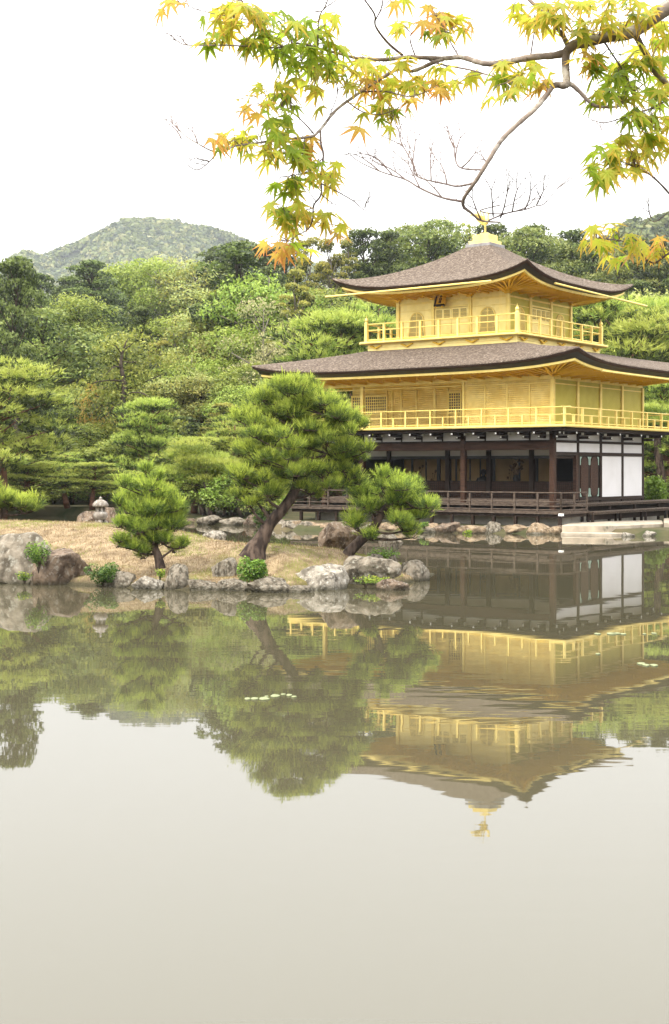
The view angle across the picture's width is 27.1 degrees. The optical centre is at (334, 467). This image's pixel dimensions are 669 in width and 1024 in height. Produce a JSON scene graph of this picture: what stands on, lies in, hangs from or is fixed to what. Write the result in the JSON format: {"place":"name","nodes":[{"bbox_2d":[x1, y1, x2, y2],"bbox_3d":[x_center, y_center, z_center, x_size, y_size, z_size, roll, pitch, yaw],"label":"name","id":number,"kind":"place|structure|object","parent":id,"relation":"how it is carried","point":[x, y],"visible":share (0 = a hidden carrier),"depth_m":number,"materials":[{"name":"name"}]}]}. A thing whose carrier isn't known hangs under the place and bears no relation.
{"place":"outdoors","nodes":[
{"label":"outdoors","id":0,"kind":"place"},
{"bbox_2d":[61,237,229,261],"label":"mountain","id":1,"kind":"structure","parent":0,"point":[75,254],"depth_m":1443.64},
{"bbox_2d":[0,216,392,328],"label":"mountain woods","id":2,"kind":"object","parent":1,"relation":"on","point":[146,238],"visible":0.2,"depth_m":1400.27,"materials":[{"name":"plant"}]},
{"bbox_2d":[0,518,433,590],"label":"islet ground","id":3,"kind":"structure","parent":0,"point":[84,581],"depth_m":32.02,"materials":[{"name":"plant"}]},
{"bbox_2d":[0,475,48,519],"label":"pine tree","id":4,"kind":"object","parent":3,"relation":"on","point":[22,501],"visible":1,"depth_m":38.34,"materials":[{"name":"green plant"}]},
{"bbox_2d":[0,532,51,583],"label":"rock","id":5,"kind":"object","parent":3,"relation":"on","point":[13,559],"visible":0.43,"depth_m":31.21,"materials":[{"name":"stone"}]},
{"bbox_2d":[30,548,91,584],"bbox_3d":[-6.117,2.317,31.157,1.315,1.008,0.925,0,0,5],"label":"rock","id":6,"kind":"object","parent":3,"relation":"on","point":[63,566],"visible":0.72,"depth_m":30.85,"materials":[{"name":"stone"}]},
{"bbox_2d":[24,540,50,572],"bbox_3d":[-6.587,1.962,30.674,0.588,0.746,0.544,0,0,-30],"label":"shrub","id":7,"kind":"object","parent":6,"relation":"on","point":[34,555],"visible":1,"depth_m":30.62,"materials":[{"name":"green plant"}]},
{"bbox_2d":[83,562,119,586],"bbox_3d":[-5.014,2.359,30.350,0.916,0.597,0.697,0,0,-42],"label":"shrub","id":8,"kind":"object","parent":3,"relation":"on","point":[103,574],"visible":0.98,"depth_m":30.26,"materials":[{"name":"green plant"}]},
{"bbox_2d":[104,571,135,587],"bbox_3d":[-4.707,2.505,30.347,0.703,0.492,0.453,0,0,0],"label":"rock","id":9,"kind":"object","parent":3,"relation":"on","point":[122,579],"visible":0.66,"depth_m":30.24,"materials":[{"name":"stone"}]},
{"bbox_2d":[131,576,164,589],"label":"rock","id":10,"kind":"object","parent":3,"relation":"on","point":[147,582],"visible":0.78,"depth_m":29.68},
{"bbox_2d":[108,458,193,569],"bbox_3d":[-4.064,0.990,30.615,1.952,2.510,1.890,0,0,-22],"label":"pine tree","id":11,"kind":"object","parent":3,"relation":"on","point":[169,513],"visible":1,"depth_m":30.38,"materials":[{"name":"green plant"}]},
{"bbox_2d":[164,563,188,589],"bbox_3d":[-3.408,2.408,29.820,0.545,0.710,0.463,0,0,-10],"label":"rock","id":12,"kind":"object","parent":3,"relation":"on","point":[177,577],"visible":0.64,"depth_m":29.66,"materials":[{"name":"stone"}]},
{"bbox_2d":[211,557,237,576],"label":"rock","id":13,"kind":"object","parent":3,"relation":"on","point":[226,567],"visible":0.76,"depth_m":30.20,"materials":[{"name":"stone"}]},
{"bbox_2d":[216,578,246,590],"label":"rock","id":14,"kind":"object","parent":3,"relation":"on","point":[232,584],"visible":0.67,"depth_m":29.27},
{"bbox_2d":[236,556,267,582],"bbox_3d":[-1.760,2.268,29.730,0.722,0.761,0.639,0,0,0],"label":"shrub","id":15,"kind":"object","parent":3,"relation":"on","point":[254,565],"visible":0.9,"depth_m":29.63,"materials":[{"name":"green plant"}]},
{"bbox_2d":[246,576,289,592],"bbox_3d":[-1.374,2.506,28.997,0.956,0.470,0.358,0,0,-5],"label":"rock","id":16,"kind":"object","parent":3,"relation":"on","point":[270,584],"visible":0.72,"depth_m":28.90,"materials":[{"name":"stone"}]},
{"bbox_2d":[222,367,377,560],"bbox_3d":[-0.831,-0.069,31.067,3.445,4.394,2.618,0,0,-20],"label":"pine tree","id":17,"kind":"object","parent":3,"relation":"on","point":[303,432],"visible":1,"depth_m":30.80,"materials":[{"name":"green plant"}]},
{"bbox_2d":[296,563,349,589],"bbox_3d":[-0.231,2.397,29.819,1.142,0.676,0.784,0,0,-14],"label":"rock","id":18,"kind":"object","parent":3,"relation":"on","point":[329,576],"visible":0.73,"depth_m":29.67,"materials":[{"name":"stone"}]},
{"bbox_2d":[318,521,362,551],"bbox_3d":[0.173,1.748,33.904,1.204,0.895,0.749,0,0,5],"label":"rock","id":19,"kind":"object","parent":3,"relation":"on","point":[337,535],"visible":0.6,"depth_m":33.67,"materials":[{"name":"stone"}]},
{"bbox_2d":[343,555,401,584],"bbox_3d":[0.817,2.315,30.696,1.357,0.758,0.942,0,0,5],"label":"rock","id":20,"kind":"object","parent":3,"relation":"on","point":[355,566],"visible":0.71,"depth_m":30.34,"materials":[{"name":"stone"}]},
{"bbox_2d":[336,462,444,555],"bbox_3d":[1.292,1.007,32.073,2.624,2.371,2.237,0,0,0],"label":"pine tree","id":21,"kind":"object","parent":3,"relation":"on","point":[401,503],"visible":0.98,"depth_m":31.78,"materials":[{"name":"green plant"}]},
{"bbox_2d":[401,560,429,581],"bbox_3d":[1.797,2.401,31.966,0.840,0.570,0.547,0,0,0],"label":"rock","id":22,"kind":"object","parent":3,"relation":"on","point":[417,570],"visible":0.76,"depth_m":31.84,"materials":[{"name":"stone"}]},
{"bbox_2d":[0,515,668,1023],"bbox_3d":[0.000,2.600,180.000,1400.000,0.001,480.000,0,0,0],"label":"water","id":23,"kind":"structure","parent":0,"point":[440,795],"depth_m":11.03,"materials":[{"name":"grey liquid"}]},
{"bbox_2d":[375,578,409,590],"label":"rock","id":24,"kind":"object","parent":23,"relation":"in","point":[389,584],"visible":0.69,"depth_m":29.42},
{"bbox_2d":[0,0,668,266],"label":"sky","id":25,"kind":"structure","parent":0,"point":[86,86],"materials":[{"name":"white"}]},
{"bbox_2d":[7,372,668,536],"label":"ground","id":26,"kind":"structure","parent":0,"point":[75,509],"depth_m":67.10,"materials":[{"name":"soil"}]},
{"bbox_2d":[1,255,55,340],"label":"conifer tree","id":27,"kind":"object","parent":26,"relation":"on","point":[20,258],"visible":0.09,"depth_m":119.65,"materials":[{"name":"green plant"}]},
{"bbox_2d":[0,257,65,461],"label":"conifer tree","id":28,"kind":"object","parent":26,"relation":"on","point":[15,326],"visible":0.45,"depth_m":81.64,"materials":[{"name":"green plant"}]},
{"bbox_2d":[7,445,79,510],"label":"pine tree","id":29,"kind":"object","parent":26,"relation":"on","point":[27,479],"visible":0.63,"depth_m":69.36,"materials":[{"name":"green plant"}]},
{"bbox_2d":[0,354,88,519],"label":"pine tree","id":30,"kind":"object","parent":26,"relation":"on","point":[24,441],"visible":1,"depth_m":65.43,"materials":[{"name":"green plant"}]},
{"bbox_2d":[0,306,113,392],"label":"broadleaf tree","id":31,"kind":"object","parent":26,"relation":"on","point":[69,362],"visible":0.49,"depth_m":102.75,"materials":[{"name":"green plant"}]},
{"bbox_2d":[11,389,107,462],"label":"broadleaf tree","id":32,"kind":"object","parent":26,"relation":"on","point":[66,412],"visible":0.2,"depth_m":91.02,"materials":[{"name":"green plant"}]},
{"bbox_2d":[36,451,105,508],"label":"pine tree","id":33,"kind":"object","parent":26,"relation":"on","point":[66,504],"visible":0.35,"depth_m":74.79,"materials":[{"name":"green plant"}]},
{"bbox_2d":[35,291,126,383],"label":"broadleaf tree","id":34,"kind":"object","parent":26,"relation":"on","point":[76,308],"visible":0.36,"depth_m":117.93,"materials":[{"name":"green plant"}]},
{"bbox_2d":[56,261,128,352],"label":"conifer tree","id":35,"kind":"object","parent":26,"relation":"on","point":[88,267],"visible":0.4,"depth_m":169.40,"materials":[{"name":"green plant"}]},
{"bbox_2d":[59,421,125,499],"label":"broadleaf tree","id":36,"kind":"object","parent":26,"relation":"on","point":[91,433],"visible":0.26,"depth_m":85.18,"materials":[{"name":"green plant"}]},
{"bbox_2d":[57,259,132,340],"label":"conifer tree","id":37,"kind":"object","parent":26,"relation":"on","point":[109,274],"visible":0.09,"depth_m":182.56,"materials":[{"name":"green plant"}]},
{"bbox_2d":[56,461,134,509],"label":"pine tree","id":38,"kind":"object","parent":26,"relation":"on","point":[86,479],"visible":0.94,"depth_m":70.86,"materials":[{"name":"green plant"}]},
{"bbox_2d":[73,383,117,461],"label":"maple tree","id":39,"kind":"object","parent":26,"relation":"on","point":[95,412],"visible":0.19,"depth_m":89.70,"materials":[{"name":"green plant"}]},
{"bbox_2d":[58,262,165,328],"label":"broadleaf tree","id":40,"kind":"object","parent":26,"relation":"on","point":[116,270],"visible":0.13,"depth_m":198.21,"materials":[{"name":"green plant"}]},
{"bbox_2d":[74,440,162,475],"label":"pine tree","id":41,"kind":"object","parent":26,"relation":"on","point":[105,448],"visible":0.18,"depth_m":81.14,"materials":[{"name":"green plant"}]},
{"bbox_2d":[93,339,148,439],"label":"dead topped tree","id":42,"kind":"object","parent":26,"relation":"on","point":[120,366],"visible":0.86,"depth_m":85.87,"materials":[{"name":"brown plant"}]},
{"bbox_2d":[70,327,195,466],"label":"broadleaf tree","id":43,"kind":"object","parent":26,"relation":"on","point":[111,351],"visible":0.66,"depth_m":87.42,"materials":[{"name":"green plant"}]},
{"bbox_2d":[96,395,180,470],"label":"pine tree","id":44,"kind":"object","parent":26,"relation":"on","point":[148,439],"visible":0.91,"depth_m":79.30,"materials":[{"name":"green plant"}]},
{"bbox_2d":[123,306,166,370],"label":"conifer tree","id":45,"kind":"object","parent":26,"relation":"on","point":[140,312],"visible":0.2,"depth_m":118.56,"materials":[{"name":"green plant"}]},
{"bbox_2d":[110,258,181,339],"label":"broadleaf tree","id":46,"kind":"object","parent":26,"relation":"on","point":[152,275],"visible":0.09,"depth_m":200.72,"materials":[{"name":"green plant"}]},
{"bbox_2d":[103,255,192,364],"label":"broadleaf tree","id":47,"kind":"object","parent":26,"relation":"on","point":[159,267],"visible":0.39,"depth_m":196.72,"materials":[{"name":"green plant"}]},
{"bbox_2d":[128,309,199,388],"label":"broadleaf tree","id":48,"kind":"object","parent":26,"relation":"on","point":[162,321],"visible":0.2,"depth_m":118.21,"materials":[{"name":"green plant"}]},
{"bbox_2d":[127,374,207,427],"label":"broadleaf tree","id":49,"kind":"object","parent":26,"relation":"on","point":[167,393],"visible":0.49,"depth_m":100.59,"materials":[{"name":"green plant"}]},
{"bbox_2d":[148,257,226,349],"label":"broadleaf tree","id":50,"kind":"object","parent":26,"relation":"on","point":[196,287],"visible":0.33,"depth_m":194.44,"materials":[{"name":"green plant"}]},
{"bbox_2d":[144,434,231,512],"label":"pine tree","id":51,"kind":"object","parent":26,"relation":"on","point":[214,441],"visible":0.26,"depth_m":67.47,"materials":[{"name":"green plant"}]},
{"bbox_2d":[143,352,240,435],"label":"broadleaf tree","id":52,"kind":"object","parent":26,"relation":"on","point":[214,373],"visible":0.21,"depth_m":105.78,"materials":[{"name":"green plant"}]},
{"bbox_2d":[150,449,235,514],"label":"pine tree","id":53,"kind":"object","parent":26,"relation":"on","point":[210,455],"visible":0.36,"depth_m":66.57,"materials":[{"name":"plant"}]},
{"bbox_2d":[168,368,227,436],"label":"broadleaf tree","id":54,"kind":"object","parent":26,"relation":"on","point":[197,398],"visible":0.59,"depth_m":100.26,"materials":[{"name":"green plant"}]},
{"bbox_2d":[170,471,230,515],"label":"bush","id":55,"kind":"object","parent":26,"relation":"on","point":[197,499],"visible":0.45,"depth_m":66.25,"materials":[{"name":"green plant"}]},
{"bbox_2d":[162,438,238,515],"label":"pine tree","id":56,"kind":"object","parent":26,"relation":"on","point":[179,448],"visible":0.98,"depth_m":65.39,"materials":[{"name":"plant"}]},
{"bbox_2d":[157,308,258,425],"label":"broadleaf tree","id":57,"kind":"object","parent":26,"relation":"on","point":[188,320],"visible":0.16,"depth_m":114.65,"materials":[{"name":"green plant"}]},
{"bbox_2d":[186,456,240,515],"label":"pine tree","id":58,"kind":"object","parent":26,"relation":"on","point":[201,480],"visible":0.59,"depth_m":65.63,"materials":[{"name":"plant"}]},
{"bbox_2d":[187,331,242,424],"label":"broadleaf tree","id":59,"kind":"object","parent":26,"relation":"on","point":[199,350],"visible":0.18,"depth_m":110.24,"materials":[{"name":"green plant"}]},
{"bbox_2d":[195,402,234,437],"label":"conifer tree","id":60,"kind":"object","parent":26,"relation":"on","point":[223,405],"visible":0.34,"depth_m":90.59,"materials":[{"name":"green plant"}]},
{"bbox_2d":[195,486,245,516],"bbox_3d":[-5.140,1.534,65.170,2.641,1.537,2.496,0,0,17],"label":"bush","id":61,"kind":"object","parent":26,"relation":"on","point":[230,503],"visible":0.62,"depth_m":64.90,"materials":[{"name":"green plant"}]},
{"bbox_2d":[193,365,264,435],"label":"broadleaf tree","id":62,"kind":"object","parent":26,"relation":"on","point":[230,376],"visible":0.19,"depth_m":98.45,"materials":[{"name":"green plant"}]},
{"bbox_2d":[198,474,263,517],"bbox_3d":[-4.618,1.246,65.198,3.664,2.203,3.462,0,0,-17],"label":"bush","id":63,"kind":"object","parent":26,"relation":"on","point":[240,513],"visible":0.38,"depth_m":64.74,"materials":[{"name":"green plant"}]},
{"bbox_2d":[171,241,292,404],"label":"conifer tree","id":64,"kind":"object","parent":26,"relation":"on","point":[238,252],"visible":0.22,"depth_m":112.70,"materials":[{"name":"green plant"}]},
{"bbox_2d":[202,384,261,429],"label":"broadleaf tree","id":65,"kind":"object","parent":26,"relation":"on","point":[240,389],"visible":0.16,"depth_m":95.07,"materials":[{"name":"green plant"}]},
{"bbox_2d":[177,274,289,368],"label":"broadleaf tree","id":66,"kind":"object","parent":26,"relation":"on","point":[200,297],"visible":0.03,"depth_m":114.38,"materials":[{"name":"green plant"}]},
{"bbox_2d":[207,361,272,417],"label":"broadleaf tree","id":67,"kind":"object","parent":26,"relation":"on","point":[219,384],"visible":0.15,"depth_m":97.81,"materials":[{"name":"green plant"}]},
{"bbox_2d":[205,418,276,511],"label":"pine tree","id":68,"kind":"object","parent":26,"relation":"on","point":[225,430],"visible":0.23,"depth_m":68.82,"materials":[{"name":"green plant"}]},
{"bbox_2d":[194,313,291,398],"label":"broadleaf tree","id":69,"kind":"object","parent":26,"relation":"on","point":[225,331],"visible":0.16,"depth_m":105.96,"materials":[{"name":"green plant"}]},
{"bbox_2d":[214,294,302,406],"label":"broadleaf tree","id":70,"kind":"object","parent":26,"relation":"on","point":[264,357],"visible":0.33,"depth_m":99.75,"materials":[{"name":"green plant"}]},
{"bbox_2d":[184,266,335,375],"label":"broadleaf tree","id":71,"kind":"object","parent":26,"relation":"on","point":[256,293],"visible":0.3,"depth_m":110.07,"materials":[{"name":"green plant"}]},
{"bbox_2d":[247,247,292,293],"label":"conifer tree","id":72,"kind":"object","parent":26,"relation":"on","point":[277,268],"visible":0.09,"depth_m":131.31,"materials":[{"name":"green plant"}]},
{"bbox_2d":[264,268,314,358],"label":"conifer tree","id":73,"kind":"object","parent":26,"relation":"on","point":[299,302],"visible":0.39,"depth_m":103.57,"materials":[{"name":"green plant"}]},
{"bbox_2d":[290,236,329,306],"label":"conifer tree","id":74,"kind":"object","parent":26,"relation":"on","point":[304,266],"visible":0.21,"depth_m":132.76,"materials":[{"name":"green plant"}]},
{"bbox_2d":[232,306,395,495],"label":"pine tree","id":75,"kind":"object","parent":26,"relation":"on","point":[316,331],"visible":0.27,"depth_m":82.55,"materials":[{"name":"green plant"}]},
{"bbox_2d":[309,238,348,307],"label":"conifer tree","id":76,"kind":"object","parent":26,"relation":"on","point":[325,269],"visible":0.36,"depth_m":121.85,"materials":[{"name":"green plant"}]},
{"bbox_2d":[279,283,384,338],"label":"broadleaf tree","id":77,"kind":"object","parent":26,"relation":"on","point":[339,299],"visible":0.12,"depth_m":113.80,"materials":[{"name":"green plant"}]},
{"bbox_2d":[327,238,360,299],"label":"conifer tree","id":78,"kind":"object","parent":26,"relation":"on","point":[345,244],"visible":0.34,"depth_m":137.63,"materials":[{"name":"green plant"}]},
{"bbox_2d":[322,298,395,354],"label":"pine tree","id":79,"kind":"object","parent":26,"relation":"on","point":[359,307],"visible":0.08,"depth_m":85.93,"materials":[{"name":"green plant"}]},
{"bbox_2d":[328,227,393,315],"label":"conifer tree","id":80,"kind":"object","parent":26,"relation":"on","point":[365,245],"visible":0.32,"depth_m":139.44,"materials":[{"name":"green plant"}]},
{"bbox_2d":[358,229,409,314],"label":"conifer tree","id":81,"kind":"object","parent":26,"relation":"on","point":[390,252],"visible":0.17,"depth_m":141.02,"materials":[{"name":"green plant"}]},
{"bbox_2d":[364,222,448,315],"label":"conifer tree","id":82,"kind":"object","parent":26,"relation":"on","point":[402,228],"visible":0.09,"depth_m":147.60,"materials":[{"name":"green plant"}]},
{"bbox_2d":[373,217,467,271],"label":"conifer tree","id":83,"kind":"object","parent":26,"relation":"on","point":[427,233],"visible":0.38,"depth_m":143.90,"materials":[{"name":"green plant"}]},
{"bbox_2d":[251,208,668,525],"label":"golden pavilion","id":84,"kind":"structure","parent":26,"relation":"on","point":[490,364],"depth_m":60.55,"materials":[{"name":"gold wood"}]},
{"bbox_2d":[365,395,387,424],"bbox_3d":[1.886,-2.605,65.097,1.460,1.650,0.050,0,0,37],"label":"lattice window","id":85,"kind":"structure","parent":84,"relation":"in","point":[374,403],"depth_m":64.98,"materials":[{"name":"brown"}]},
{"bbox_2d":[432,303,469,336],"bbox_3d":[5.193,-6.550,61.661,2.000,1.420,0.090,0,0,37],"label":"door","id":86,"kind":"structure","parent":84,"relation":"in","point":[460,311],"depth_m":61.65,"materials":[{"name":"gold metal"}]},
{"bbox_2d":[447,391,461,425],"bbox_3d":[5.393,-2.620,62.466,0.747,1.680,0.051,0,0,37],"label":"lattice window","id":87,"kind":"structure","parent":84,"relation":"in","point":[454,398],"depth_m":62.43,"materials":[{"name":"brown"}]},
{"bbox_2d":[479,306,494,331],"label":"window","id":88,"kind":"structure","parent":84,"relation":"in","point":[490,326],"depth_m":60.55,"materials":[{"name":"brown"}]},
{"bbox_2d":[531,304,552,334],"bbox_3d":[9.291,-6.550,62.229,0.090,1.420,2.000,0,0,37],"label":"door","id":89,"kind":"structure","parent":84,"relation":"in","point":[537,312],"depth_m":62.24,"materials":[{"name":"gold metal"}]},
{"bbox_2d":[579,456,588,497],"bbox_3d":[10.661,0.370,59.197,0.075,1.780,0.920,0,0,37],"label":"door","id":90,"kind":"structure","parent":84,"relation":"in","point":[583,460],"depth_m":59.09,"materials":[{"name":"brown wood"}]},
{"bbox_2d":[589,456,598,496],"bbox_3d":[11.204,0.370,59.915,0.075,1.780,0.920,0,0,37],"label":"door","id":91,"kind":"structure","parent":84,"relation":"in","point":[593,460],"depth_m":59.84,"materials":[{"name":"brown wood"}]},
{"bbox_2d":[496,225,569,273],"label":"conifer tree","id":92,"kind":"object","parent":26,"relation":"on","point":[517,235],"visible":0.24,"depth_m":142.15,"materials":[{"name":"green plant"}]},
{"bbox_2d":[529,233,591,278],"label":"conifer tree","id":93,"kind":"object","parent":26,"relation":"on","point":[569,265],"visible":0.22,"depth_m":146.43,"materials":[{"name":"green plant"}]},
{"bbox_2d":[553,228,587,275],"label":"conifer tree","id":94,"kind":"object","parent":26,"relation":"on","point":[575,235],"visible":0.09,"depth_m":149.11,"materials":[{"name":"green plant"}]},
{"bbox_2d":[574,238,610,281],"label":"conifer tree","id":95,"kind":"object","parent":26,"relation":"on","point":[587,257],"visible":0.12,"depth_m":145.36,"materials":[{"name":"green plant"}]},
{"bbox_2d":[562,520,662,532],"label":"landing slab","id":96,"kind":"structure","parent":26,"relation":"on","point":[603,526],"depth_m":54.79,"materials":[{"name":"stone"}]},
{"bbox_2d":[573,292,662,404],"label":"pine tree","id":97,"kind":"object","parent":26,"relation":"on","point":[617,305],"visible":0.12,"depth_m":82.31,"materials":[{"name":"green plant"}]},
{"bbox_2d":[573,302,668,427],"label":"pine tree","id":98,"kind":"object","parent":26,"relation":"on","point":[629,339],"visible":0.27,"depth_m":79.58,"materials":[{"name":"green plant"}]},
{"bbox_2d":[581,246,665,296],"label":"conifer tree","id":99,"kind":"object","parent":26,"relation":"on","point":[602,275],"visible":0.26,"depth_m":140.46,"materials":[{"name":"green plant"}]},
{"bbox_2d":[588,293,668,438],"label":"pine tree","id":100,"kind":"object","parent":26,"relation":"on","point":[665,301],"visible":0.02,"depth_m":84.25,"materials":[{"name":"green plant"}]},
{"bbox_2d":[619,279,660,300],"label":"conifer tree","id":101,"kind":"object","parent":26,"relation":"on","point":[639,285],"visible":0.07,"depth_m":115.38,"materials":[{"name":"green plant"}]},
{"bbox_2d":[629,236,668,296],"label":"conifer tree","id":102,"kind":"object","parent":26,"relation":"on","point":[658,275],"visible":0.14,"depth_m":143.30,"materials":[{"name":"green plant"}]},
{"bbox_2d":[643,383,668,498],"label":"pine tree","id":103,"kind":"object","parent":26,"relation":"on","point":[663,398],"visible":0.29,"depth_m":73.31,"materials":[{"name":"green plant"}]},
{"bbox_2d":[644,401,668,492],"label":"pine tree","id":104,"kind":"object","parent":26,"relation":"on","point":[656,407],"visible":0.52,"depth_m":71.80,"materials":[{"name":"plant"}]},
{"bbox_2d":[644,474,668,499],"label":"shrub","id":105,"kind":"object","parent":26,"relation":"on","point":[655,488],"visible":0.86,"depth_m":67.79,"materials":[{"name":"green plant"}]},
{"bbox_2d":[152,0,668,274],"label":"maple tree","id":106,"kind":"object","parent":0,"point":[314,68],"visible":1,"depth_m":3.70,"materials":[{"name":"green plant"}]},
{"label":"hill","id":107,"kind":"structure","parent":0,"visible":0},
{"bbox_2d":[540,211,668,288],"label":"hill woods","id":108,"kind":"object","parent":107,"relation":"on","point":[650,230],"visible":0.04,"depth_m":607.42,"materials":[{"name":"plant"}]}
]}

